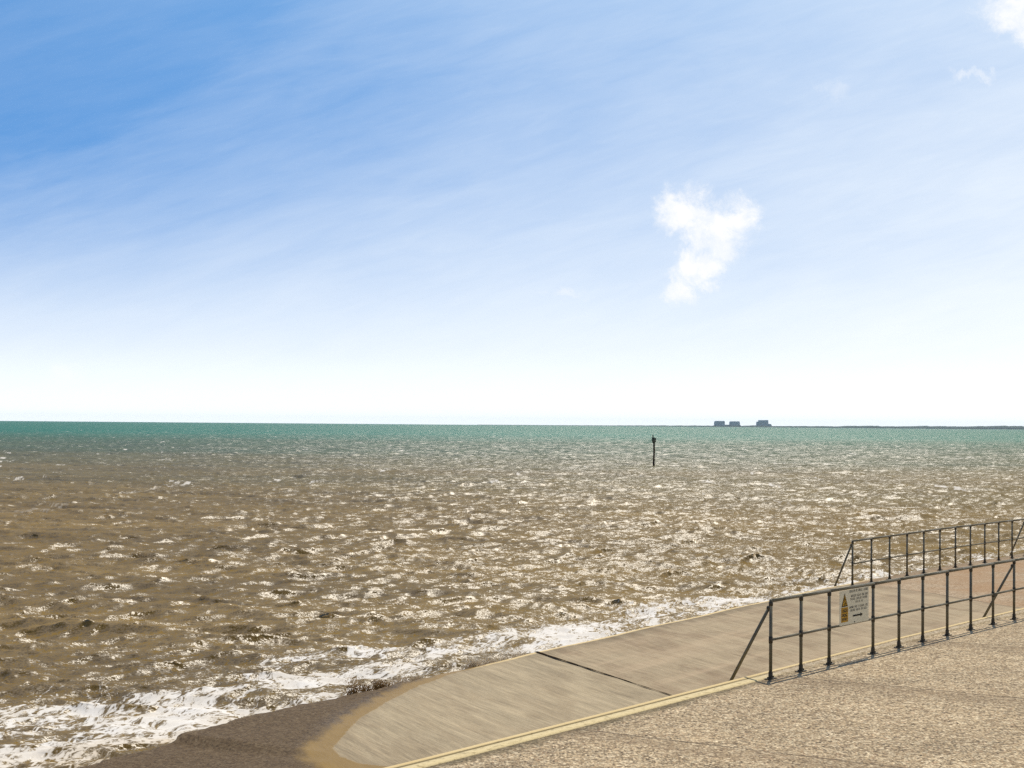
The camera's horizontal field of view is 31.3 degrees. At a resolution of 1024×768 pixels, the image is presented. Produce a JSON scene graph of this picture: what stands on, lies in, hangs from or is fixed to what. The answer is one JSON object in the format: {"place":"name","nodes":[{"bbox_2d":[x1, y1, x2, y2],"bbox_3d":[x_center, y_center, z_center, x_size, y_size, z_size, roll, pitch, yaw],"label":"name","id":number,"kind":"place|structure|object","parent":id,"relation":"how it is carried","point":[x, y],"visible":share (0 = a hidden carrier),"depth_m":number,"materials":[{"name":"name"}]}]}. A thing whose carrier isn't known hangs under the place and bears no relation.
{"place":"outdoors","nodes":[
{"label":"outdoors","id":0,"kind":"place"},
{"bbox_2d":[0,421,1023,767],"bbox_3d":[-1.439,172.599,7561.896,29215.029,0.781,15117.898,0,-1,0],"label":"sea","id":1,"kind":"structure","parent":0,"point":[164,583],"depth_m":72.80,"materials":[{"name":"liquid"}]},
{"bbox_2d":[343,675,393,694],"bbox_3d":[-2.370,4.865,29.507,0.617,0.352,1.107,0,-2,36],"label":"sea spray","id":2,"kind":"object","parent":1,"relation":"on","point":[377,685],"visible":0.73,"depth_m":29.42,"materials":[{"name":"white liquid"}]},
{"bbox_2d":[387,674,425,685],"bbox_3d":[-1.720,4.948,30.457,0.650,0.175,1.149,0,-1,27],"label":"sea spray","id":3,"kind":"object","parent":1,"relation":"on","point":[397,680],"visible":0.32,"depth_m":30.32,"materials":[{"name":"white liquid"}]},
{"bbox_2d":[652,435,655,465],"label":"marker post","id":4,"kind":"object","parent":1,"relation":"in","point":[653,440],"visible":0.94,"depth_m":213.79,"materials":[{"name":"metal"}]},
{"bbox_2d":[0,0,1023,426],"label":"sky","id":5,"kind":"structure","parent":0,"point":[441,212],"materials":[{"name":"blue"}]},
{"bbox_2d":[79,553,1023,767],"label":"slipway","id":6,"kind":"structure","parent":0,"point":[395,724],"depth_m":29.68,"materials":[{"name":"concrete"}]},
{"bbox_2d":[462,647,515,667],"bbox_3d":[-0.415,4.855,32.331,0.580,0.316,1.333,0,-2,35],"label":"sea spray","id":7,"kind":"object","parent":6,"relation":"on","point":[474,663],"visible":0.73,"depth_m":32.27,"materials":[{"name":"white liquid"}]},
{"bbox_2d":[505,648,535,657],"bbox_3d":[0.167,4.901,33.139,0.627,0.233,0.621,0,-1,0],"label":"sea spray","id":8,"kind":"object","parent":6,"relation":"on","point":[520,654],"visible":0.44,"depth_m":33.05,"materials":[{"name":"white liquid"}]},
{"bbox_2d":[536,651,669,694],"bbox_3d":[2.100,4.859,29.419,0.078,0.128,8.375,1,-1,-24],"label":"expansion joint","id":9,"kind":"object","parent":6,"relation":"on","point":[594,670],"visible":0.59,"depth_m":31.23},
{"bbox_2d":[385,608,1023,767],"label":"kerb","id":10,"kind":"structure","parent":6,"relation":"on","point":[511,740],"depth_m":22.53,"materials":[{"name":"concrete"}]},
{"bbox_2d":[834,518,1023,585],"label":"railing","id":11,"kind":"object","parent":6,"relation":"on","point":[889,557],"visible":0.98,"depth_m":47.52,"materials":[{"name":"metal"}]},
{"bbox_2d":[425,613,1023,767],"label":"promenade","id":12,"kind":"structure","parent":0,"point":[955,699],"depth_m":21.32,"materials":[{"name":"beige concrete"}]},
{"bbox_2d":[729,557,1023,680],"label":"railing","id":13,"kind":"object","parent":12,"relation":"on","point":[872,619],"visible":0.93,"depth_m":28.03,"materials":[{"name":"metal"}]},
{"bbox_2d":[839,587,868,625],"bbox_3d":[5.099,3.307,27.189,0.012,0.510,1.050,0,-2,34],"label":"warning sign","id":14,"kind":"object","parent":13,"relation":"attached to","point":[853,605],"visible":1,"depth_m":27.17,"materials":[{"name":"metal"}]},
{"bbox_2d":[548,425,1023,428],"bbox_3d":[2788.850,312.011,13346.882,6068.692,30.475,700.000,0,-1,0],"label":"shore","id":15,"kind":"structure","parent":0,"point":[965,427],"depth_m":13021.39,"materials":[{"name":"grey"}]},
{"bbox_2d":[713,421,729,425],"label":"reactor block","id":16,"kind":"structure","parent":15,"relation":"on","point":[719,423],"depth_m":13117.36,"materials":[{"name":"concrete"}]},
{"bbox_2d":[729,421,740,425],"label":"reactor block","id":17,"kind":"structure","parent":15,"relation":"on","point":[734,423],"depth_m":13117.23,"materials":[{"name":"concrete"}]},
{"bbox_2d":[750,420,771,425],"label":"stepped reactor block","id":18,"kind":"structure","parent":15,"relation":"on","point":[762,423],"depth_m":13112.59,"materials":[{"name":"concrete"}]}
]}

